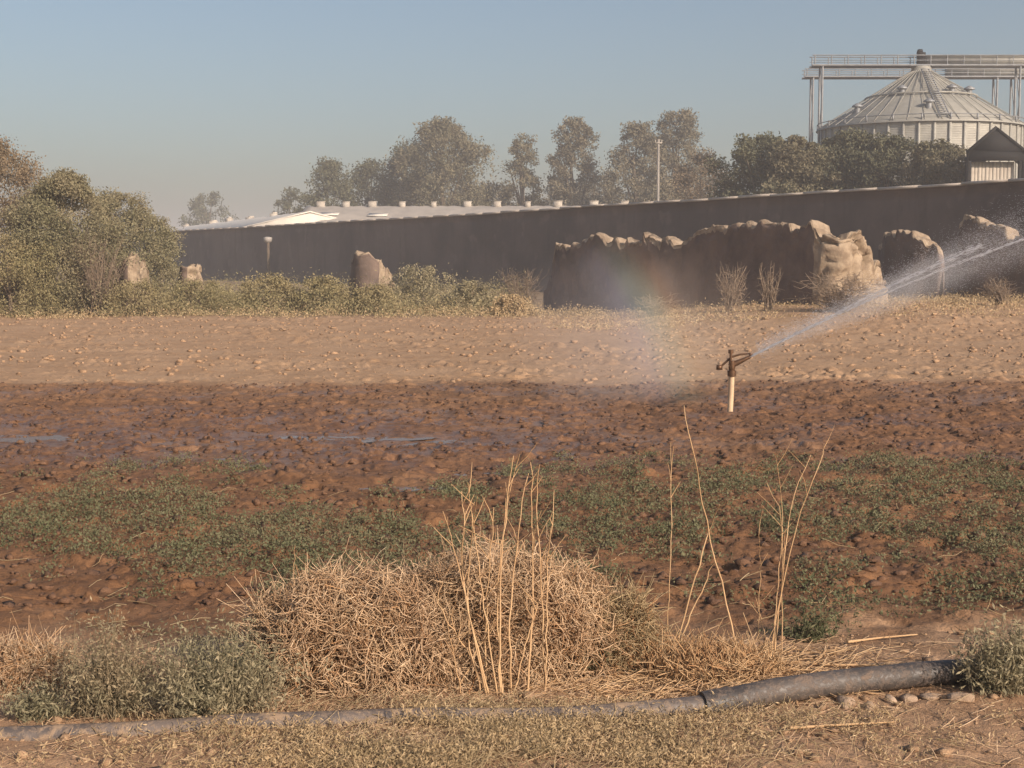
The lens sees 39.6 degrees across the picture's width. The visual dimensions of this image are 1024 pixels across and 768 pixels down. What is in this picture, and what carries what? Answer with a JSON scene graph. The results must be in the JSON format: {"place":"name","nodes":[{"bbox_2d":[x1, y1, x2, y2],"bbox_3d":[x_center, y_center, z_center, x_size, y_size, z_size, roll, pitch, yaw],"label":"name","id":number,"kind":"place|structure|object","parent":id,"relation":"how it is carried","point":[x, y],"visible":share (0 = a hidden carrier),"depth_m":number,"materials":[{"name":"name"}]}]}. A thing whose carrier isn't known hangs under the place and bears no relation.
{"place":"outdoors","nodes":[
{"label":"outdoors","id":0,"kind":"place"},
{"bbox_2d":[0,295,560,319],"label":"dry grass","id":1,"kind":"structure","parent":0,"point":[87,314],"depth_m":40.88,"materials":[{"name":"beige plant"}]},
{"bbox_2d":[0,482,1022,635],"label":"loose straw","id":2,"kind":"object","parent":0,"point":[558,546],"visible":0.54,"depth_m":7.20,"materials":[{"name":"beige plant"}]},
{"bbox_2d":[0,267,1023,767],"bbox_3d":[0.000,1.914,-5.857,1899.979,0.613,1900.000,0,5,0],"label":"ground","id":3,"kind":"structure","parent":0,"point":[936,623],"depth_m":12.16,"materials":[{"name":"soil"}]},
{"bbox_2d":[0,432,78,442],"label":"puddle","id":4,"kind":"object","parent":3,"relation":"on","point":[28,439],"visible":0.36,"depth_m":13.23,"materials":[{"name":"grey liquid"}]},
{"bbox_2d":[0,228,85,317],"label":"bush","id":5,"kind":"object","parent":3,"relation":"on","point":[11,261],"visible":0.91,"depth_m":41.15,"materials":[{"name":"green plant"}]},
{"bbox_2d":[0,668,97,722],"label":"green weed","id":6,"kind":"object","parent":3,"relation":"on","point":[38,709],"visible":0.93,"depth_m":4.89,"materials":[{"name":"green plant"}]},
{"bbox_2d":[0,611,98,699],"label":"tumbleweed","id":7,"kind":"object","parent":3,"relation":"on","point":[14,656],"visible":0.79,"depth_m":5.21,"materials":[{"name":"plant"}]},
{"bbox_2d":[0,134,98,301],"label":"bush","id":8,"kind":"object","parent":3,"relation":"on","point":[22,176],"visible":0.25,"depth_m":45.87,"materials":[{"name":"green plant"}]},
{"bbox_2d":[0,166,152,313],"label":"bush","id":9,"kind":"object","parent":3,"relation":"on","point":[44,204],"visible":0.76,"depth_m":42.15,"materials":[{"name":"green plant"}]},
{"bbox_2d":[21,596,171,722],"bbox_3d":[-1.433,0.944,4.936,0.508,0.428,0.387,2,5,18],"label":"green weed","id":10,"kind":"object","parent":3,"relation":"on","point":[98,676],"visible":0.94,"depth_m":4.90,"materials":[{"name":"green plant"}]},
{"bbox_2d":[68,226,131,315],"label":"dead bush","id":11,"kind":"object","parent":3,"relation":"on","point":[100,275],"visible":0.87,"depth_m":41.74,"materials":[{"name":"brown plant"}]},
{"bbox_2d":[65,186,187,304],"bbox_3d":[-13.119,-4.545,48.492,4.053,4.318,4.525,0,5,0],"label":"bush","id":12,"kind":"object","parent":3,"relation":"on","point":[140,210],"visible":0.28,"depth_m":48.06,"materials":[{"name":"green plant"}]},
{"bbox_2d":[110,252,151,312],"bbox_3d":[-11.643,-2.947,43.449,0.978,2.178,1.602,1,5,11],"label":"adobe ruin","id":13,"kind":"object","parent":3,"relation":"on","point":[130,272],"visible":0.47,"depth_m":42.79,"materials":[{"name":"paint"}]},
{"bbox_2d":[92,278,184,315],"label":"bush","id":14,"kind":"object","parent":3,"relation":"on","point":[138,286],"visible":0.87,"depth_m":41.82,"materials":[{"name":"green plant"}]},
{"bbox_2d":[136,214,186,295],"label":"bush","id":15,"kind":"object","parent":3,"relation":"on","point":[167,224],"visible":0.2,"depth_m":51.75,"materials":[{"name":"green plant"}]},
{"bbox_2d":[178,264,205,301],"bbox_3d":[-11.480,-3.377,50.602,1.129,1.813,1.268,0,5,0],"label":"adobe ruin","id":16,"kind":"object","parent":3,"relation":"on","point":[191,270],"visible":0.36,"depth_m":50.09,"materials":[{"name":"paint"}]},
{"bbox_2d":[158,275,248,315],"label":"bush","id":17,"kind":"object","parent":3,"relation":"on","point":[194,285],"visible":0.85,"depth_m":42.56,"materials":[{"name":"green plant"}]},
{"bbox_2d":[178,191,238,225],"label":"tree","id":18,"kind":"object","parent":3,"relation":"on","point":[197,207],"visible":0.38,"depth_m":257.19,"materials":[{"name":"green plant"}]},
{"bbox_2d":[103,608,332,721],"bbox_3d":[-0.992,0.969,4.906,0.693,0.389,0.544,3,6,29],"label":"green weed","id":19,"kind":"object","parent":3,"relation":"on","point":[216,688],"visible":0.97,"depth_m":4.89,"materials":[{"name":"green plant"}]},
{"bbox_2d":[154,211,334,231],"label":"farm shed","id":20,"kind":"structure","parent":3,"relation":"on","point":[308,216],"depth_m":146.43,"materials":[{"name":"white metal"}]},
{"bbox_2d":[225,217,232,221],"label":"roof vent","id":21,"kind":"structure","parent":20,"relation":"on","point":[228,219],"depth_m":190.14,"materials":[{"name":"metal"}]},
{"bbox_2d":[224,271,305,312],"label":"bush","id":22,"kind":"object","parent":3,"relation":"on","point":[277,285],"visible":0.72,"depth_m":43.73,"materials":[{"name":"green plant"}]},
{"bbox_2d":[263,237,271,278],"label":"lamp post","id":23,"kind":"object","parent":3,"relation":"on","point":[267,240],"visible":0.84,"depth_m":108.62,"materials":[{"name":"white metal"}]},
{"bbox_2d":[0,261,537,317],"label":"weed strip","id":24,"kind":"object","parent":3,"relation":"on","point":[401,305],"visible":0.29,"depth_m":42.28,"materials":[{"name":"green plant"}]},
{"bbox_2d":[273,186,304,214],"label":"tree","id":25,"kind":"object","parent":3,"relation":"on","point":[286,204],"visible":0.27,"depth_m":188.34,"materials":[{"name":"green plant"}]},
{"bbox_2d":[287,273,362,313],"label":"bush","id":26,"kind":"object","parent":3,"relation":"on","point":[314,285],"visible":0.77,"depth_m":43.62,"materials":[{"name":"green plant"}]},
{"bbox_2d":[290,155,363,212],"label":"tree","id":27,"kind":"object","parent":3,"relation":"on","point":[327,173],"visible":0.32,"depth_m":167.07,"materials":[{"name":"green plant"}]},
{"bbox_2d":[231,432,436,442],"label":"puddle","id":28,"kind":"object","parent":3,"relation":"on","point":[371,439],"visible":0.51,"depth_m":13.26,"materials":[{"name":"grey liquid"}]},
{"bbox_2d":[216,539,497,700],"bbox_3d":[-0.557,0.838,5.365,1.093,0.520,0.834,0,5,0],"label":"tumbleweed","id":29,"kind":"object","parent":3,"relation":"on","point":[368,632],"visible":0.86,"depth_m":5.18,"materials":[{"name":"plant"}]},
{"bbox_2d":[337,157,403,205],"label":"tree","id":30,"kind":"object","parent":3,"relation":"on","point":[367,170],"visible":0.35,"depth_m":169.47,"materials":[{"name":"green plant"}]},
{"bbox_2d":[349,250,394,296],"bbox_3d":[-5.334,-3.861,53.376,1.515,2.291,2.326,2,5,21],"label":"adobe ruin","id":31,"kind":"object","parent":3,"relation":"on","point":[364,265],"visible":0.58,"depth_m":52.30,"materials":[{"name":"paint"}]},
{"bbox_2d":[344,283,404,312],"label":"bush","id":32,"kind":"object","parent":3,"relation":"on","point":[379,290],"visible":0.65,"depth_m":43.56,"materials":[{"name":"green plant"}]},
{"bbox_2d":[360,484,455,490],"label":"puddle","id":33,"kind":"object","parent":3,"relation":"on","point":[401,488],"visible":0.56,"depth_m":10.29,"materials":[{"name":"grey liquid"}]},
{"bbox_2d":[374,141,445,205],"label":"tree","id":34,"kind":"object","parent":3,"relation":"on","point":[392,167],"visible":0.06,"depth_m":174.04,"materials":[{"name":"green plant"}]},
{"bbox_2d":[375,262,456,310],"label":"bush","id":35,"kind":"object","parent":3,"relation":"on","point":[427,276],"visible":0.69,"depth_m":46.25,"materials":[{"name":"green plant"}]},
{"bbox_2d":[384,115,499,205],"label":"tree","id":36,"kind":"object","parent":3,"relation":"on","point":[442,132],"visible":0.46,"depth_m":164.40,"materials":[{"name":"green plant"}]},
{"bbox_2d":[406,436,485,444],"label":"puddle","id":37,"kind":"object","parent":3,"relation":"on","point":[446,441],"visible":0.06,"depth_m":13.15,"materials":[{"name":"grey liquid"}]},
{"bbox_2d":[298,201,628,222],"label":"farm shed","id":38,"kind":"structure","parent":3,"relation":"on","point":[347,211],"depth_m":147.48,"materials":[{"name":"white painted sheet metal"}]},
{"bbox_2d":[443,279,494,311],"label":"bush","id":39,"kind":"object","parent":3,"relation":"on","point":[468,285],"visible":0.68,"depth_m":44.95,"materials":[{"name":"green plant"}]},
{"bbox_2d":[439,177,517,205],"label":"tree","id":40,"kind":"object","parent":3,"relation":"on","point":[496,195],"visible":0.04,"depth_m":211.58,"materials":[{"name":"green plant"}]},
{"bbox_2d":[447,471,515,475],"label":"puddle","id":41,"kind":"object","parent":3,"relation":"on","point":[458,474],"visible":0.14,"depth_m":11.16,"materials":[{"name":"grey liquid"}]},
{"bbox_2d":[0,658,986,740],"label":"irrigation pipe","id":42,"kind":"object","parent":3,"relation":"on","point":[802,687],"visible":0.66,"depth_m":4.93,"materials":[{"name":"grey plastic"}]},
{"bbox_2d":[431,443,564,695],"bbox_3d":[-0.071,0.682,5.129,0.463,0.937,0.314,-4,6,-38],"label":"dry weed","id":43,"kind":"object","parent":3,"relation":"on","point":[483,680],"visible":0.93,"depth_m":5.13,"materials":[{"name":"beige plant"}]},
{"bbox_2d":[485,182,516,205],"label":"tree","id":44,"kind":"object","parent":3,"relation":"on","point":[497,186],"visible":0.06,"depth_m":173.53,"materials":[{"name":"green plant"}]},
{"bbox_2d":[0,681,1023,767],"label":"dry herbs","id":45,"kind":"object","parent":3,"relation":"on","point":[543,738],"visible":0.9,"depth_m":4.58,"materials":[{"name":"beige plant"}]},
{"bbox_2d":[0,442,1023,635],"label":"field weeds","id":46,"kind":"object","parent":3,"relation":"on","point":[451,489],"visible":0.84,"depth_m":8.56,"materials":[{"name":"green plant"}]},
{"bbox_2d":[0,379,1023,614],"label":"soil clods","id":47,"kind":"object","parent":3,"relation":"on","point":[746,561],"visible":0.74,"depth_m":10.58,"materials":[{"name":"brown soil"}]},
{"bbox_2d":[0,632,1023,767],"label":"loose straw","id":48,"kind":"object","parent":3,"relation":"on","point":[551,694],"visible":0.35,"depth_m":4.80,"materials":[{"name":"beige plant"}]},
{"bbox_2d":[0,301,1023,384],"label":"soil clods","id":49,"kind":"object","parent":3,"relation":"on","point":[656,357],"visible":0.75,"depth_m":25.83,"materials":[{"name":"brown soil"}]},
{"bbox_2d":[482,294,542,316],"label":"bush","id":50,"kind":"object","parent":3,"relation":"on","point":[520,301],"visible":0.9,"depth_m":41.27,"materials":[{"name":"beige plant"}]},
{"bbox_2d":[5,631,1023,767],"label":"soil clods","id":51,"kind":"object","parent":3,"relation":"on","point":[941,750],"visible":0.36,"depth_m":4.68,"materials":[{"name":"brown soil"}]},
{"bbox_2d":[491,268,547,303],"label":"dead bush","id":52,"kind":"object","parent":3,"relation":"on","point":[526,287],"visible":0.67,"depth_m":46.34,"materials":[{"name":"brown plant"}]},
{"bbox_2d":[497,132,547,205],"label":"tree","id":53,"kind":"object","parent":3,"relation":"on","point":[525,176],"visible":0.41,"depth_m":165.88,"materials":[{"name":"green plant"}]},
{"bbox_2d":[399,527,647,696],"bbox_3d":[-0.014,0.807,5.472,1.074,0.596,0.802,0,5,0],"label":"tumbleweed","id":54,"kind":"object","parent":3,"relation":"on","point":[569,595],"visible":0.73,"depth_m":5.30,"materials":[{"name":"plant"}]},
{"bbox_2d":[112,178,1023,293],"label":"boundary wall","id":55,"kind":"structure","parent":3,"relation":"on","point":[478,246],"depth_m":76.53,"materials":[{"name":"paint"}]},
{"bbox_2d":[536,115,609,205],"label":"tree","id":56,"kind":"object","parent":3,"relation":"on","point":[568,148],"visible":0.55,"depth_m":163.51,"materials":[{"name":"green plant"}]},
{"bbox_2d":[536,177,611,205],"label":"tree","id":57,"kind":"object","parent":3,"relation":"on","point":[588,196],"visible":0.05,"depth_m":215.79,"materials":[{"name":"green plant"}]},
{"bbox_2d":[548,606,625,675],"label":"green weed","id":58,"kind":"object","parent":3,"relation":"on","point":[588,667],"visible":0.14,"depth_m":5.41,"materials":[{"name":"green plant"}]},
{"bbox_2d":[596,166,624,203],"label":"tree","id":59,"kind":"object","parent":3,"relation":"on","point":[601,167],"visible":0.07,"depth_m":183.44,"materials":[{"name":"green plant"}]},
{"bbox_2d":[582,568,688,678],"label":"tumbleweed","id":60,"kind":"object","parent":3,"relation":"on","point":[641,631],"visible":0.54,"depth_m":5.46,"materials":[{"name":"beige plant"}]},
{"bbox_2d":[590,120,680,203],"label":"tree","id":61,"kind":"object","parent":3,"relation":"on","point":[643,141],"visible":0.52,"depth_m":156.95,"materials":[{"name":"green plant"}]},
{"bbox_2d":[631,293,680,316],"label":"dead bush","id":62,"kind":"object","parent":3,"relation":"on","point":[650,307],"visible":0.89,"depth_m":38.89,"materials":[{"name":"beige plant"}]},
{"bbox_2d":[655,139,661,200],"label":"utility pole","id":63,"kind":"object","parent":3,"relation":"on","point":[658,142],"visible":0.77,"depth_m":138.59,"materials":[{"name":"concrete"}]},
{"bbox_2d":[611,176,708,202],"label":"tree","id":64,"kind":"object","parent":3,"relation":"on","point":[655,195],"depth_m":207.42,"materials":[{"name":"green plant"}]},
{"bbox_2d":[624,107,719,201],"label":"tree","id":65,"kind":"object","parent":3,"relation":"on","point":[684,118],"visible":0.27,"depth_m":159.88,"materials":[{"name":"green plant"}]},
{"bbox_2d":[666,447,680,639],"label":"dry weed","id":66,"kind":"object","parent":3,"relation":"on","point":[670,539],"visible":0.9,"depth_m":5.81,"materials":[{"name":"beige plant"}]},
{"bbox_2d":[433,640,920,706],"bbox_3d":[0.895,1.100,5.465,2.564,0.091,0.938,0,5,0],"label":"loose straw","id":67,"kind":"object","parent":3,"relation":"on","point":[661,687],"visible":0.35,"depth_m":5.30,"materials":[{"name":"beige plant"}]},
{"bbox_2d":[677,407,734,643],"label":"dry weed","id":68,"kind":"object","parent":3,"relation":"on","point":[708,533],"visible":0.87,"depth_m":5.69,"materials":[{"name":"beige plant"}]},
{"bbox_2d":[663,149,750,200],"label":"tree","id":69,"kind":"object","parent":3,"relation":"on","point":[684,178],"visible":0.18,"depth_m":125.95,"materials":[{"name":"green plant"}]},
{"bbox_2d":[616,613,805,687],"bbox_3d":[0.761,0.985,5.471,0.766,0.250,0.544,0,5,0],"label":"tumbleweed","id":70,"kind":"object","parent":3,"relation":"on","point":[715,660],"visible":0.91,"depth_m":5.39,"materials":[{"name":"beige plant"}]},
{"bbox_2d":[543,219,888,311],"bbox_3d":[5.720,-3.335,42.965,2.721,3.071,12.524,-4,6,-38],"label":"adobe ruin","id":71,"kind":"object","parent":3,"relation":"on","point":[599,269],"visible":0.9,"depth_m":41.28,"materials":[{"name":"soil"}]},
{"bbox_2d":[714,261,749,311],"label":"dead bush","id":72,"kind":"object","parent":3,"relation":"on","point":[730,300],"visible":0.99,"depth_m":37.38,"materials":[{"name":"brown plant"}]},
{"bbox_2d":[716,349,751,411],"bbox_3d":[2.343,0.022,14.986,0.372,0.769,0.102,0,5,0],"label":"sprinkler","id":73,"kind":"object","parent":3,"relation":"on","point":[731,371],"visible":0.91,"depth_m":14.96,"materials":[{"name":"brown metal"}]},
{"bbox_2d":[749,179,1023,359],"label":"water jet","id":74,"kind":"object","parent":73,"relation":"attached to","point":[827,318],"visible":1,"depth_m":14.61,"materials":[{"name":"white liquid"}]},
{"bbox_2d":[702,131,806,198],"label":"tree","id":75,"kind":"object","parent":3,"relation":"on","point":[750,176],"visible":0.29,"depth_m":90.79,"materials":[{"name":"green plant"}]},
{"bbox_2d":[757,262,783,310],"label":"dead bush","id":76,"kind":"object","parent":3,"relation":"on","point":[767,300],"visible":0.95,"depth_m":35.90,"materials":[{"name":"brown plant"}]},
{"bbox_2d":[526,289,1023,330],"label":"dry grass","id":77,"kind":"structure","parent":3,"relation":"on","point":[949,298],"depth_m":36.73,"materials":[{"name":"beige plant"}]},
{"bbox_2d":[747,425,834,650],"bbox_3d":[1.200,0.647,5.815,0.538,0.940,0.244,-4,6,-36],"label":"dry weed","id":78,"kind":"object","parent":3,"relation":"on","point":[780,599],"visible":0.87,"depth_m":5.72,"materials":[{"name":"beige plant"}]},
{"bbox_2d":[761,135,843,193],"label":"tree","id":79,"kind":"object","parent":3,"relation":"on","point":[794,154],"visible":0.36,"depth_m":88.07,"materials":[{"name":"green plant"}]},
{"bbox_2d":[759,595,862,642],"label":"green weed","id":80,"kind":"object","parent":3,"relation":"on","point":[821,629],"visible":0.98,"depth_m":6.02,"materials":[{"name":"green plant"}]},
{"bbox_2d":[779,659,898,665],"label":"fallen stalk","id":81,"kind":"object","parent":3,"relation":"on","point":[830,664],"visible":0.44,"depth_m":5.49,"materials":[{"name":"beige plant"}]},
{"bbox_2d":[787,271,891,312],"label":"dead bush","id":82,"kind":"object","parent":3,"relation":"on","point":[834,295],"visible":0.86,"depth_m":34.30,"materials":[{"name":"brown plant"}]},
{"bbox_2d":[799,126,882,191],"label":"tree","id":83,"kind":"object","parent":3,"relation":"on","point":[844,147],"visible":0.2,"depth_m":89.04,"materials":[{"name":"green plant"}]},
{"bbox_2d":[789,721,895,729],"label":"fallen stalk","id":84,"kind":"object","parent":3,"relation":"on","point":[826,725],"visible":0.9,"depth_m":4.78,"materials":[{"name":"beige plant"}]},
{"bbox_2d":[836,694,855,708],"bbox_3d":[1.184,1.131,5.055,0.063,0.043,0.109,0,5,0],"label":"stone","id":85,"kind":"object","parent":3,"relation":"on","point":[840,699],"visible":0.9,"depth_m":5.02,"materials":[{"name":"beige stone"}]},
{"bbox_2d":[863,701,874,709],"bbox_3d":[1.256,1.139,5.009,0.043,0.041,0.048,0,5,0],"label":"stone","id":86,"kind":"object","parent":3,"relation":"on","point":[869,707],"visible":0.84,"depth_m":5.00,"materials":[{"name":"beige stone"}]},
{"bbox_2d":[847,634,916,642],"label":"fallen stalk","id":87,"kind":"object","parent":3,"relation":"on","point":[860,640],"visible":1,"depth_m":6.00,"materials":[{"name":"beige plant"}]},
{"bbox_2d":[838,132,926,189],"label":"tree","id":88,"kind":"object","parent":3,"relation":"on","point":[886,158],"visible":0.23,"depth_m":87.26,"materials":[{"name":"green plant"}]},
{"bbox_2d":[884,694,896,703],"bbox_3d":[1.353,1.131,5.085,0.045,0.044,0.059,2,5,21],"label":"stone","id":89,"kind":"object","parent":3,"relation":"on","point":[891,697],"visible":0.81,"depth_m":5.07,"materials":[{"name":"beige stone"}]},
{"bbox_2d":[898,693,917,702],"bbox_3d":[1.423,1.133,5.099,0.068,0.039,0.054,0,5,0],"label":"stone","id":90,"kind":"object","parent":3,"relation":"on","point":[909,697],"visible":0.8,"depth_m":5.08,"materials":[{"name":"beige stone"}]},
{"bbox_2d":[878,229,944,298],"bbox_3d":[12.874,-3.729,45.909,1.075,2.513,3.348,-2,5,-22],"label":"adobe ruin","id":91,"kind":"object","parent":3,"relation":"on","point":[900,246],"visible":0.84,"depth_m":45.16,"materials":[{"name":"adobe"},{"name":"dried mud"}]},
{"bbox_2d":[802,68,1023,141],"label":"conveyor bridge","id":92,"kind":"structure","parent":3,"relation":"on","point":[980,73],"depth_m":116.42,"materials":[{"name":"grey metal"}]},
{"bbox_2d":[809,49,1023,178],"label":"conveyor bridge","id":93,"kind":"structure","parent":3,"relation":"on","point":[973,61],"depth_m":107.97,"materials":[{"name":"grey metal"}]},
{"bbox_2d":[816,66,1023,182],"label":"grain silo","id":94,"kind":"object","parent":3,"relation":"on","point":[922,103],"visible":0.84,"depth_m":103.36,"materials":[{"name":"grey metal"}]},
{"bbox_2d":[919,693,940,699],"bbox_3d":[1.506,1.125,5.108,0.083,0.022,0.068,0,5,0],"label":"stone","id":95,"kind":"object","parent":3,"relation":"on","point":[927,696],"visible":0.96,"depth_m":5.10,"materials":[{"name":"beige stone"}]},
{"bbox_2d":[898,138,967,185],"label":"tree","id":96,"kind":"object","parent":3,"relation":"on","point":[940,163],"visible":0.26,"depth_m":84.18,"materials":[{"name":"green plant"}]},
{"bbox_2d":[947,692,974,701],"bbox_3d":[1.594,1.121,5.058,0.100,0.047,0.066,0,5,0],"label":"stone","id":97,"kind":"object","parent":3,"relation":"on","point":[970,697],"visible":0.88,"depth_m":5.04,"materials":[{"name":"beige stone"}]},
{"bbox_2d":[944,602,1023,699],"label":"green weed","id":98,"kind":"object","parent":3,"relation":"on","point":[999,669],"visible":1,"depth_m":5.11,"materials":[{"name":"green plant"}]},
{"bbox_2d":[957,214,1023,298],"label":"adobe ruin","id":99,"kind":"object","parent":3,"relation":"on","point":[1012,271],"visible":0.82,"depth_m":45.35,"materials":[{"name":"adobe"},{"name":"dried mud"}]},
{"bbox_2d":[965,126,1023,181],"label":"gabled barn","id":100,"kind":"structure","parent":3,"relation":"on","point":[995,143],"depth_m":77.23,"materials":[{"name":"metal"}]},
{"bbox_2d":[971,162,1013,180],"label":"door","id":101,"kind":"structure","parent":100,"relation":"in","point":[980,171],"depth_m":77.81,"materials":[{"name":"metal"}]},
{"bbox_2d":[978,277,1022,304],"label":"dead bush","id":102,"kind":"object","parent":3,"relation":"on","point":[999,292],"visible":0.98,"depth_m":37.92,"materials":[{"name":"brown plant"}]},
{"bbox_2d":[0,0,1023,262],"label":"sky","id":103,"kind":"structure","parent":0,"point":[174,101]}
]}

